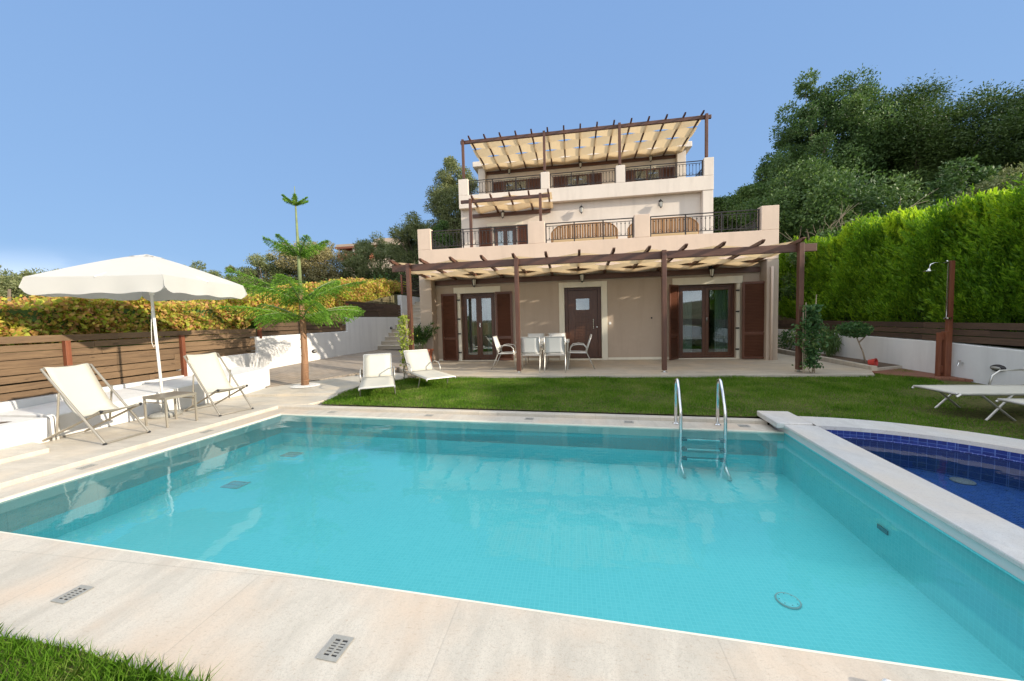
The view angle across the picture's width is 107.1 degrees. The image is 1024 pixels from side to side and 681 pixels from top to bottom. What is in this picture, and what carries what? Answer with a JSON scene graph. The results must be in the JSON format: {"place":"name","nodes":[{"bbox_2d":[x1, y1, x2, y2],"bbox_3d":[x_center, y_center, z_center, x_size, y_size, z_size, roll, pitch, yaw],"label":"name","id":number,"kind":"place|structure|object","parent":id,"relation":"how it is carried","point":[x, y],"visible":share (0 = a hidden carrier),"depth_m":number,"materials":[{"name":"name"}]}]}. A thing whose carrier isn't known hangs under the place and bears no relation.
{"place":"outdoors","nodes":[
{"label":"outdoors","id":0,"kind":"place"},
{"bbox_2d":[0,621,221,680],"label":"verge grass","id":1,"kind":"structure","parent":0,"point":[120,666],"depth_m":1.70,"materials":[{"name":"green plant"}]},
{"bbox_2d":[245,373,407,396],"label":"deck","id":2,"kind":"structure","parent":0,"point":[334,386],"depth_m":8.42,"materials":[{"name":"stone"}]},
{"bbox_2d":[218,186,367,387],"bbox_3d":[-4.827,-1.197,8.694,2.774,4.554,2.706,-1,3,9],"label":"norfolk pine","id":3,"kind":"object","parent":2,"relation":"on","point":[322,315],"visible":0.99,"depth_m":8.45,"materials":[{"name":"green plant"}]},
{"bbox_2d":[266,349,404,386],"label":"courtyard paving","id":4,"kind":"structure","parent":0,"point":[337,367],"depth_m":10.81,"materials":[{"name":"beige stone"}]},
{"bbox_2d":[378,301,421,349],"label":"garden stairs","id":5,"kind":"structure","parent":4,"relation":"on","point":[390,342],"depth_m":17.03,"materials":[{"name":"stone"}]},
{"bbox_2d":[0,395,766,488],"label":"pool deck","id":6,"kind":"structure","parent":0,"point":[69,452],"depth_m":5.61,"materials":[{"name":"stone"}]},
{"bbox_2d":[0,442,48,463],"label":"side platform","id":7,"kind":"structure","parent":6,"relation":"on","point":[17,452],"depth_m":4.60,"materials":[{"name":"stone"}]},
{"bbox_2d":[0,417,49,448],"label":"planter box","id":8,"kind":"object","parent":6,"relation":"on","point":[15,431],"visible":0.97,"depth_m":4.93,"materials":[{"name":"concrete"}]},
{"bbox_2d":[42,414,55,440],"bbox_3d":[-6.353,1.193,5.188,0.147,0.361,0.032,-1,3,9],"label":"conduit pipe","id":9,"kind":"object","parent":6,"relation":"on","point":[52,425],"visible":1,"depth_m":5.17,"materials":[{"name":"white paint"}]},
{"bbox_2d":[47,414,59,439],"bbox_3d":[-6.346,1.190,5.233,0.147,0.361,0.032,-1,3,9],"label":"conduit pipe","id":10,"kind":"object","parent":6,"relation":"on","point":[58,435],"visible":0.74,"depth_m":5.21,"materials":[{"name":"white paint"}]},
{"bbox_2d":[39,363,150,444],"bbox_3d":[-5.791,0.851,5.221,1.078,1.040,0.614,-1,3,7],"label":"deck chair","id":11,"kind":"object","parent":6,"relation":"on","point":[80,390],"visible":1,"depth_m":5.21,"materials":[{"name":"fabric"}]},
{"bbox_2d":[19,254,246,418],"bbox_3d":[-6.065,-0.081,6.423,1.938,2.745,1.935,-2,3,-4],"label":"parasol","id":12,"kind":"object","parent":6,"relation":"on","point":[151,278],"visible":0.99,"depth_m":5.79,"materials":[{"name":"fabric"}]},
{"bbox_2d":[0,367,269,437],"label":"planter wall","id":13,"kind":"structure","parent":6,"relation":"on","point":[255,378],"depth_m":6.54,"materials":[{"name":"white paint"}]},
{"bbox_2d":[0,329,255,401],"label":"slat fence","id":14,"kind":"object","parent":13,"relation":"on","point":[66,351],"visible":0.72,"depth_m":6.90,"materials":[{"name":"brown wood"}]},
{"bbox_2d":[142,391,197,427],"bbox_3d":[-5.362,1.073,5.943,0.520,0.460,0.430,0,3,18],"label":"side table","id":15,"kind":"object","parent":6,"relation":"on","point":[166,396],"visible":1,"depth_m":5.83,"materials":[{"name":"metal"}]},
{"bbox_2d":[183,352,253,416],"bbox_3d":[-5.270,0.749,6.731,1.078,1.040,0.614,0,4,22],"label":"deck chair","id":16,"kind":"object","parent":6,"relation":"on","point":[208,372],"visible":0.99,"depth_m":6.76,"materials":[{"name":"fabric"}]},
{"bbox_2d":[0,421,1023,680],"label":"pool basin","id":17,"kind":"object","parent":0,"point":[646,537],"visible":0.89,"depth_m":3.68,"materials":[{"name":"tile"}]},
{"bbox_2d":[221,481,249,488],"bbox_3d":[-3.696,1.927,5.051,0.280,0.004,0.200,-1,3,13],"label":"drain grate","id":18,"kind":"object","parent":17,"relation":"on","point":[235,484],"visible":1,"depth_m":5.05,"materials":[{"name":"plastic"}]},
{"bbox_2d":[281,452,303,456],"bbox_3d":[-3.594,1.859,6.174,0.280,0.004,0.200,-1,3,13],"label":"drain grate","id":19,"kind":"object","parent":17,"relation":"on","point":[291,454],"visible":1,"depth_m":6.17,"materials":[{"name":"plastic"}]},
{"bbox_2d":[0,414,1019,680],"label":"pool lip","id":20,"kind":"object","parent":17,"relation":"attached to","point":[32,496],"visible":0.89,"depth_m":5.02,"materials":[{"name":"white stone"}]},
{"bbox_2d":[672,378,731,480],"bbox_3d":[2.542,1.139,5.054,0.638,1.236,0.625,-1,3,9],"label":"pool ladder","id":21,"kind":"object","parent":17,"relation":"attached to","point":[720,386],"visible":1,"depth_m":5.01,"materials":[{"name":"metal"}]},
{"bbox_2d":[774,592,801,608],"bbox_3d":[2.020,1.899,2.766,0.165,0.018,0.165,-1,3,9],"label":"pool drain","id":22,"kind":"object","parent":17,"relation":"on","point":[788,600],"visible":1,"depth_m":2.75,"materials":[{"name":"plastic"}]},
{"bbox_2d":[0,278,1023,425],"bbox_3d":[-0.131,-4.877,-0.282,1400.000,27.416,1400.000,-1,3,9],"label":"terrain","id":23,"kind":"structure","parent":0,"point":[392,299],"depth_m":11.35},
{"bbox_2d":[0,286,7,298],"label":"olive tree","id":24,"kind":"object","parent":23,"relation":"on","point":[4,294],"visible":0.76,"depth_m":14.61,"materials":[{"name":"green plant"}]},
{"bbox_2d":[0,265,33,305],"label":"olive tree","id":25,"kind":"object","parent":23,"relation":"on","point":[12,283],"visible":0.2,"depth_m":15.51,"materials":[{"name":"green plant"}]},
{"bbox_2d":[0,267,61,304],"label":"olive tree","id":26,"kind":"object","parent":23,"relation":"on","point":[22,273],"visible":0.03,"depth_m":17.42,"materials":[{"name":"green plant"}]},
{"bbox_2d":[0,277,406,352],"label":"vine hedge","id":27,"kind":"object","parent":23,"relation":"on","point":[62,315],"visible":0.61,"depth_m":7.70,"materials":[{"name":"yellow plant"}]},
{"bbox_2d":[177,260,229,301],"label":"olive tree","id":28,"kind":"object","parent":23,"relation":"on","point":[199,266],"visible":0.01,"depth_m":21.72,"materials":[{"name":"green plant"}]},
{"bbox_2d":[0,295,419,411],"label":"retaining wall","id":29,"kind":"structure","parent":23,"relation":"on","point":[361,334],"depth_m":11.58,"materials":[{"name":"white paint"}]},
{"bbox_2d":[256,315,345,337],"bbox_3d":[-6.481,-0.505,12.099,0.104,0.650,4.033,-1,3,9],"label":"slat fence","id":30,"kind":"object","parent":29,"relation":"on","point":[295,326],"visible":0.51,"depth_m":11.48,"materials":[{"name":"brown wood"}]},
{"bbox_2d":[345,301,400,316],"bbox_3d":[-5.795,-1.290,16.374,0.103,0.647,4.633,-1,3,9],"label":"slat fence","id":31,"kind":"object","parent":29,"relation":"on","point":[386,309],"visible":0.73,"depth_m":16.29,"materials":[{"name":"brown wood"}]},
{"bbox_2d":[400,274,419,294],"bbox_3d":[-4.946,-2.967,21.733,0.104,0.980,6.396,-1,3,9],"label":"slat fence","id":32,"kind":"object","parent":29,"relation":"on","point":[402,285],"visible":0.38,"depth_m":19.16,"materials":[{"name":"brown wood"}]},
{"bbox_2d":[31,270,418,308],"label":"undergrowth","id":33,"kind":"object","parent":23,"relation":"on","point":[330,280],"visible":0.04,"depth_m":21.70,"materials":[{"name":"green plant"}]},
{"bbox_2d":[201,265,261,293],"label":"olive tree","id":34,"kind":"object","parent":23,"relation":"on","point":[228,276],"visible":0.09,"depth_m":20.14,"materials":[{"name":"green plant"}]},
{"bbox_2d":[235,253,297,288],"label":"olive tree","id":35,"kind":"object","parent":23,"relation":"on","point":[268,270],"visible":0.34,"depth_m":22.91,"materials":[{"name":"green plant"}]},
{"bbox_2d":[267,240,354,282],"bbox_3d":[-12.691,-4.190,24.537,4.849,4.447,4.917,-1,3,9],"label":"olive tree","id":36,"kind":"object","parent":23,"relation":"on","point":[320,264],"visible":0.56,"depth_m":23.22,"materials":[{"name":"green plant"}]},
{"bbox_2d":[335,238,414,272],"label":"distant house","id":37,"kind":"structure","parent":23,"relation":"on","point":[347,247],"depth_m":54.94,"materials":[{"name":"beige paint"}]},
{"bbox_2d":[338,232,416,282],"bbox_3d":[-8.851,-5.042,25.928,5.613,4.984,5.376,-1,3,9],"label":"olive tree","id":38,"kind":"object","parent":23,"relation":"on","point":[360,262],"visible":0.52,"depth_m":24.63,"materials":[{"name":"green plant"}]},
{"bbox_2d":[383,211,429,286],"bbox_3d":[-5.399,-5.101,23.704,5.169,5.548,4.736,-3,4,-29],"label":"olive tree","id":39,"kind":"object","parent":23,"relation":"on","point":[406,250],"visible":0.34,"depth_m":22.43,"materials":[{"name":"green plant"}]},
{"bbox_2d":[417,219,458,263],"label":"laurel tree","id":40,"kind":"object","parent":23,"relation":"on","point":[442,225],"visible":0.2,"depth_m":19.34,"materials":[{"name":"green plant"}]},
{"bbox_2d":[422,155,478,247],"bbox_3d":[-2.981,-6.560,22.125,3.660,8.108,4.134,2,5,43],"label":"olive tree","id":41,"kind":"object","parent":23,"relation":"on","point":[444,201],"visible":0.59,"depth_m":21.03,"materials":[{"name":"green plant"}]},
{"bbox_2d":[0,409,1002,680],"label":"pool coping","id":42,"kind":"object","parent":23,"relation":"on","point":[228,623],"visible":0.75,"depth_m":1.96,"materials":[{"name":"stone"}]},
{"bbox_2d":[50,585,93,603],"bbox_3d":[-2.581,1.490,2.222,0.105,0.004,0.135,-1,3,13],"label":"drain grate","id":43,"kind":"object","parent":42,"relation":"on","point":[71,594],"visible":1,"depth_m":2.22,"materials":[{"name":"plastic"}]},
{"bbox_2d":[76,464,97,468],"bbox_3d":[-4.820,1.431,4.288,0.105,0.004,0.135,-1,3,13],"label":"drain grate","id":44,"kind":"object","parent":42,"relation":"on","point":[87,466],"visible":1,"depth_m":4.29,"materials":[{"name":"plastic"}]},
{"bbox_2d":[316,634,353,662],"bbox_3d":[-0.841,1.468,1.805,0.105,0.004,0.135,-1,3,13],"label":"drain grate","id":45,"kind":"object","parent":42,"relation":"on","point":[335,648],"visible":1,"depth_m":1.80,"materials":[{"name":"plastic"}]},
{"bbox_2d":[798,416,1023,453],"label":"curved coping","id":46,"kind":"object","parent":42,"relation":"on","point":[1008,444],"visible":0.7,"depth_m":4.36,"materials":[{"name":"stone"}]},
{"bbox_2d":[713,195,737,232],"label":"tree","id":47,"kind":"object","parent":23,"relation":"on","point":[717,202],"visible":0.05,"depth_m":21.65,"materials":[{"name":"green plant"}]},
{"bbox_2d":[719,150,802,231],"bbox_3d":[13.781,-6.063,20.651,4.819,7.601,5.182,-3,3,-18],"label":"evergreen tree","id":48,"kind":"object","parent":23,"relation":"on","point":[751,191],"visible":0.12,"depth_m":19.91,"materials":[{"name":"green plant"}]},
{"bbox_2d":[778,226,848,303],"bbox_3d":[11.066,-2.324,13.453,3.206,3.384,3.481,-1,3,9],"label":"shrub","id":49,"kind":"object","parent":23,"relation":"on","point":[787,291],"visible":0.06,"depth_m":13.13,"materials":[{"name":"green plant"}]},
{"bbox_2d":[753,63,912,215],"bbox_3d":[16.854,-8.393,20.232,6.655,11.726,6.468,0,4,31],"label":"evergreen tree","id":50,"kind":"object","parent":23,"relation":"on","point":[845,113],"visible":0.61,"depth_m":18.89,"materials":[{"name":"green plant"}]},
{"bbox_2d":[731,155,937,243],"bbox_3d":[12.991,-4.436,15.781,6.573,6.567,6.052,-1,3,9],"label":"carob tree","id":51,"kind":"object","parent":23,"relation":"on","point":[820,196],"visible":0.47,"depth_m":14.34,"materials":[{"name":"green plant"}]},
{"bbox_2d":[778,173,1023,342],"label":"conifer hedge","id":52,"kind":"object","parent":23,"relation":"on","point":[855,272],"visible":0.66,"depth_m":8.40,"materials":[{"name":"green plant"}]},
{"bbox_2d":[778,329,1023,384],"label":"boundary wall","id":53,"kind":"structure","parent":23,"relation":"on","point":[919,355],"depth_m":7.89,"materials":[{"name":"white paint"}]},
{"bbox_2d":[778,320,1023,345],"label":"slat fence","id":54,"kind":"object","parent":53,"relation":"on","point":[927,328],"visible":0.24,"depth_m":7.53,"materials":[{"name":"brown wood"}]},
{"bbox_2d":[990,364,1005,371],"bbox_3d":[8.563,0.486,6.686,0.075,0.124,0.250,-1,3,9],"label":"bulkhead light","id":55,"kind":"object","parent":53,"relation":"attached to","point":[996,367],"visible":0.99,"depth_m":6.65,"materials":[{"name":"metal"}]},
{"bbox_2d":[830,69,1023,211],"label":"pine tree","id":56,"kind":"object","parent":23,"relation":"on","point":[927,138],"visible":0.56,"depth_m":17.33,"materials":[{"name":"green plant"}]},
{"bbox_2d":[884,155,1023,214],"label":"shrub","id":57,"kind":"object","parent":23,"relation":"on","point":[959,179],"visible":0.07,"depth_m":14.61,"materials":[{"name":"green plant"}]},
{"bbox_2d":[922,80,1023,200],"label":"pine tree","id":58,"kind":"object","parent":23,"relation":"on","point":[1014,143],"visible":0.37,"depth_m":16.47,"materials":[{"name":"green plant"}]},
{"bbox_2d":[938,161,1023,211],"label":"olive tree","id":59,"kind":"object","parent":23,"relation":"on","point":[998,184],"visible":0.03,"depth_m":11.04,"materials":[{"name":"green plant"}]},
{"bbox_2d":[0,0,1023,277],"label":"sky","id":60,"kind":"structure","parent":0,"point":[176,131],"materials":[{"name":"blue"}]},
{"bbox_2d":[399,349,873,377],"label":"patio floor","id":61,"kind":"structure","parent":0,"point":[781,366],"depth_m":9.55,"materials":[{"name":"stone"}]},
{"bbox_2d":[394,315,417,374],"bbox_3d":[-2.704,0.133,9.699,0.558,1.661,0.674,-1,3,9],"label":"climbing plant","id":62,"kind":"object","parent":61,"relation":"on","point":[404,343],"visible":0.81,"depth_m":9.63,"materials":[{"name":"green plant"}]},
{"bbox_2d":[404,321,439,361],"bbox_3d":[-2.872,0.040,11.962,1.249,1.394,0.802,-1,3,9],"label":"potted plant","id":63,"kind":"object","parent":61,"relation":"on","point":[420,338],"visible":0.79,"depth_m":11.88,"materials":[{"name":"green plant"}]},
{"bbox_2d":[491,336,515,369],"bbox_3d":[-0.196,0.319,10.304,0.693,0.896,0.534,-1,3,9],"label":"garden chair","id":64,"kind":"object","parent":61,"relation":"on","point":[497,344],"visible":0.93,"depth_m":10.19,"materials":[{"name":"metal"}]},
{"bbox_2d":[519,337,541,372],"bbox_3d":[0.471,0.339,9.644,0.534,0.896,0.693,-1,3,9],"label":"garden chair","id":65,"kind":"object","parent":61,"relation":"on","point":[530,346],"visible":0.81,"depth_m":9.45,"materials":[{"name":"metal"}]},
{"bbox_2d":[525,333,545,364],"bbox_3d":[0.693,0.247,11.134,0.534,0.896,0.693,-1,3,9],"label":"garden chair","id":66,"kind":"object","parent":61,"relation":"on","point":[541,335],"visible":0.35,"depth_m":11.32,"materials":[{"name":"metal"}]},
{"bbox_2d":[521,339,569,368],"bbox_3d":[0.865,0.363,10.317,1.400,0.740,0.840,-1,3,9],"label":"patio table","id":67,"kind":"object","parent":61,"relation":"on","point":[566,340],"visible":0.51,"depth_m":10.01,"materials":[{"name":"metal"}]},
{"bbox_2d":[544,336,565,372],"bbox_3d":[1.092,0.328,9.542,0.534,0.896,0.693,-1,3,9],"label":"garden chair","id":68,"kind":"object","parent":61,"relation":"on","point":[553,345],"visible":1,"depth_m":9.34,"materials":[{"name":"metal"}]},
{"bbox_2d":[547,333,565,364],"bbox_3d":[1.305,0.236,11.033,0.534,0.896,0.693,-1,3,9],"label":"garden chair","id":69,"kind":"object","parent":61,"relation":"on","point":[556,334],"visible":0.22,"depth_m":11.24,"materials":[{"name":"metal"}]},
{"bbox_2d":[568,334,594,368],"bbox_3d":[1.825,0.284,9.973,0.693,0.896,0.534,-1,3,9],"label":"garden chair","id":70,"kind":"object","parent":61,"relation":"on","point":[586,350],"visible":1,"depth_m":9.75,"materials":[{"name":"metal"}]},
{"bbox_2d":[417,141,778,362],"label":"house","id":71,"kind":"structure","parent":61,"relation":"on","point":[727,316],"depth_m":11.95,"materials":[{"name":"beige paint"}]},
{"bbox_2d":[460,292,496,359],"bbox_3d":[-1.066,-0.469,12.505,1.174,2.210,0.375,-1,3,9],"label":"glazed door","id":72,"kind":"structure","parent":71,"relation":"in","point":[467,298],"depth_m":12.51,"materials":[{"name":"brown wood"}]},
{"bbox_2d":[493,226,516,245],"bbox_3d":[-0.259,-3.785,16.208,1.004,2.160,0.375,-1,3,9],"label":"glazed door","id":73,"kind":"structure","parent":71,"relation":"in","point":[505,234],"depth_m":16.13,"materials":[{"name":"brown wood"}]},
{"bbox_2d":[461,189,552,246],"bbox_3d":[-0.128,-4.149,15.190,3.540,3.035,1.597,-1,3,9],"label":"pergola","id":74,"kind":"object","parent":71,"relation":"on","point":[491,203],"visible":0.91,"depth_m":15.10,"materials":[{"name":"fabric"}]},
{"bbox_2d":[504,179,527,191],"bbox_3d":[0.217,-7.046,19.086,1.200,2.050,0.054,-1,3,9],"label":"glazed door","id":75,"kind":"structure","parent":71,"relation":"in","point":[521,183],"depth_m":19.02,"materials":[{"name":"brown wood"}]},
{"bbox_2d":[566,174,588,186],"bbox_3d":[3.226,-7.098,18.593,1.100,2.050,0.054,-1,3,9],"label":"glazed door","id":76,"kind":"structure","parent":71,"relation":"in","point":[584,178],"depth_m":18.52,"materials":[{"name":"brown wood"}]},
{"bbox_2d":[579,273,584,282],"bbox_3d":[2.148,-1.954,11.586,0.170,0.388,0.244,-1,3,9],"label":"wall lamp","id":77,"kind":"object","parent":71,"relation":"attached to","point":[582,277],"visible":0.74,"depth_m":11.51,"materials":[{"name":"glass"}]},
{"bbox_2d":[568,290,597,357],"bbox_3d":[2.238,-0.511,11.926,0.910,2.125,0.102,-1,3,9],"label":"front door","id":78,"kind":"structure","parent":71,"relation":"in","point":[581,323],"depth_m":11.91,"materials":[{"name":"brown wood"}]},
{"bbox_2d":[551,222,617,242],"bbox_3d":[2.411,-3.263,12.593,2.280,1.432,0.665,-1,3,9],"label":"garden settee","id":79,"kind":"object","parent":71,"relation":"on","point":[553,232],"visible":0.26,"depth_m":12.83,"materials":[{"name":"wood"}]},
{"bbox_2d":[460,110,711,178],"bbox_3d":[2.976,-7.829,16.771,9.920,1.712,3.637,-1,3,9],"label":"pergola","id":80,"kind":"object","parent":71,"relation":"on","point":[660,142],"visible":0.98,"depth_m":16.55,"materials":[{"name":"fabric"}]},
{"bbox_2d":[633,168,660,181],"bbox_3d":[6.458,-7.154,18.064,1.250,2.050,0.054,-1,3,9],"label":"glazed door","id":81,"kind":"structure","parent":71,"relation":"in","point":[642,173],"depth_m":18.00,"materials":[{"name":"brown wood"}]},
{"bbox_2d":[627,217,698,237],"bbox_3d":[4.928,-3.307,12.181,2.280,1.432,0.665,-1,3,9],"label":"garden settee","id":82,"kind":"object","parent":71,"relation":"on","point":[670,225],"visible":0.09,"depth_m":12.38,"materials":[{"name":"wood"}]},
{"bbox_2d":[679,283,736,357],"bbox_3d":[5.806,-0.588,11.380,1.624,2.210,0.375,-1,3,9],"label":"glazed door","id":83,"kind":"structure","parent":71,"relation":"in","point":[724,295],"depth_m":11.41,"materials":[{"name":"brown wood"}]},
{"bbox_2d":[708,266,714,276],"bbox_3d":[5.799,-2.007,10.989,0.170,0.388,0.244,-1,3,9],"label":"wall lamp","id":84,"kind":"object","parent":71,"relation":"attached to","point":[711,270],"visible":0.94,"depth_m":10.91,"materials":[{"name":"glass"}]},
{"bbox_2d":[389,237,816,372],"bbox_3d":[1.995,-0.732,10.307,9.970,2.966,2.957,-1,3,9],"label":"pergola","id":85,"kind":"object","parent":61,"relation":"on","point":[648,256],"visible":0.96,"depth_m":9.57,"materials":[{"name":"wood"}]},
{"bbox_2d":[790,295,837,372],"bbox_3d":[6.442,-0.097,8.152,0.860,1.770,0.639,-1,3,9],"label":"climbing plant","id":86,"kind":"object","parent":61,"relation":"on","point":[811,320],"visible":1,"depth_m":8.08,"materials":[{"name":"green plant"}]},
{"bbox_2d":[322,368,1023,439],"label":"lawn ground","id":87,"kind":"structure","parent":0,"point":[1011,407],"depth_m":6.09,"materials":[{"name":"plant"}]},
{"bbox_2d":[358,353,395,396],"bbox_3d":[-2.808,0.716,7.894,0.704,0.764,2.012,-3,3,-19],"label":"sun lounger","id":88,"kind":"object","parent":87,"relation":"on","point":[377,371],"visible":0.98,"depth_m":8.31,"materials":[{"name":"fabric"}]},
{"bbox_2d":[401,349,455,387],"bbox_3d":[-1.965,0.634,8.651,0.704,0.764,2.012,-3,4,-31],"label":"sun lounger","id":89,"kind":"object","parent":87,"relation":"on","point":[419,363],"visible":0.97,"depth_m":9.02,"materials":[{"name":"fabric"}]},
{"bbox_2d":[778,348,901,375],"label":"planting kerb","id":90,"kind":"structure","parent":87,"relation":"on","point":[837,361],"depth_m":9.20,"materials":[{"name":"stone"}]},
{"bbox_2d":[778,347,896,366],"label":"bed soil","id":91,"kind":"structure","parent":90,"relation":"in","point":[880,364],"depth_m":9.71,"materials":[{"name":"brown soil"}]},
{"bbox_2d":[778,329,795,349],"bbox_3d":[9.344,-0.026,12.888,0.419,0.778,1.569,-1,3,9],"label":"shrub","id":92,"kind":"object","parent":91,"relation":"on","point":[784,338],"depth_m":12.81,"materials":[{"name":"green plant"}]},
{"bbox_2d":[819,328,844,356],"bbox_3d":[8.939,0.062,10.640,0.612,0.948,0.605,-3,4,-28],"label":"spiky shrub","id":93,"kind":"object","parent":91,"relation":"on","point":[833,344],"visible":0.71,"depth_m":10.52,"materials":[{"name":"green plant"}]},
{"bbox_2d":[834,320,873,362],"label":"tree","id":94,"kind":"object","parent":91,"relation":"on","point":[859,328],"visible":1,"depth_m":9.02,"materials":[{"name":"green plant"}]},
{"bbox_2d":[868,358,877,365],"bbox_3d":[8.155,0.492,8.546,0.180,0.176,0.130,-3,-3,-25],"label":"red bucket","id":95,"kind":"object","parent":91,"relation":"on","point":[874,362],"visible":0.99,"depth_m":8.52,"materials":[{"name":"plastic"}]},
{"bbox_2d":[770,424,1023,580],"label":"divider wall","id":96,"kind":"structure","parent":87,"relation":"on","point":[1009,567],"depth_m":2.79,"materials":[{"name":"turquoise mosaic tile"}]},
{"bbox_2d":[877,523,888,534],"bbox_3d":[3.131,1.595,3.193,0.012,0.040,0.120,-1,3,13],"label":"pool inlet","id":97,"kind":"object","parent":96,"relation":"attached to","point":[882,529],"visible":1,"depth_m":3.19,"materials":[{"name":"teal plastic"}]},
{"bbox_2d":[757,411,1023,569],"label":"divider cap","id":98,"kind":"object","parent":96,"relation":"on","point":[998,535],"visible":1,"depth_m":2.92,"materials":[{"name":"stone"}]},
{"bbox_2d":[872,368,972,381],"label":"shower deck","id":99,"kind":"structure","parent":87,"relation":"on","point":[921,374],"depth_m":7.76,"materials":[{"name":"brown wood"}]},
{"bbox_2d":[923,260,954,375],"bbox_3d":[8.392,-0.422,7.462,0.536,2.292,0.169,-1,3,2],"label":"shower","id":100,"kind":"object","parent":99,"relation":"on","point":[943,355],"visible":0.92,"depth_m":7.44,"materials":[{"name":"orange wood"}]},
{"bbox_2d":[911,369,1023,420],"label":"sun lounger","id":101,"kind":"object","parent":87,"relation":"on","point":[989,389],"visible":0.98,"depth_m":5.11,"materials":[{"name":"fabric"}]},
{"bbox_2d":[995,398,1023,405],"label":"sun lounger","id":102,"kind":"object","parent":87,"relation":"on","point":[1018,401],"visible":1,"depth_m":4.46,"materials":[{"name":"fabric"}]},
{"bbox_2d":[779,189,936,241],"bbox_3d":[11.952,-2.978,13.384,4.334,3.967,1.959,1,4,37],"label":"bare shrub","id":103,"kind":"object","parent":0,"point":[841,216],"visible":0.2,"depth_m":13.32,"materials":[{"name":"green plant"}]},
{"bbox_2d":[899,466,1023,528],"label":"pool floor","id":104,"kind":"structure","parent":0,"point":[1005,502],"depth_m":3.68,"materials":[{"name":"blue tile"}]},
{"bbox_2d":[827,430,1023,489],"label":"pool wall","id":105,"kind":"structure","parent":104,"relation":"on","point":[993,471],"depth_m":4.14,"materials":[{"name":"blue tile"}]},
{"bbox_2d":[839,436,1023,463],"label":"tile band","id":106,"kind":"object","parent":105,"relation":"attached to","point":[978,454],"visible":0.81,"depth_m":4.17,"materials":[{"name":"blue tile"}]},
{"bbox_2d":[949,477,975,484],"bbox_3d":[4.716,1.468,3.955,0.185,0.018,0.185,-1,3,9],"label":"pool drain","id":107,"kind":"object","parent":104,"relation":"on","point":[962,480],"visible":1,"depth_m":3.94,"materials":[{"name":"plastic"}]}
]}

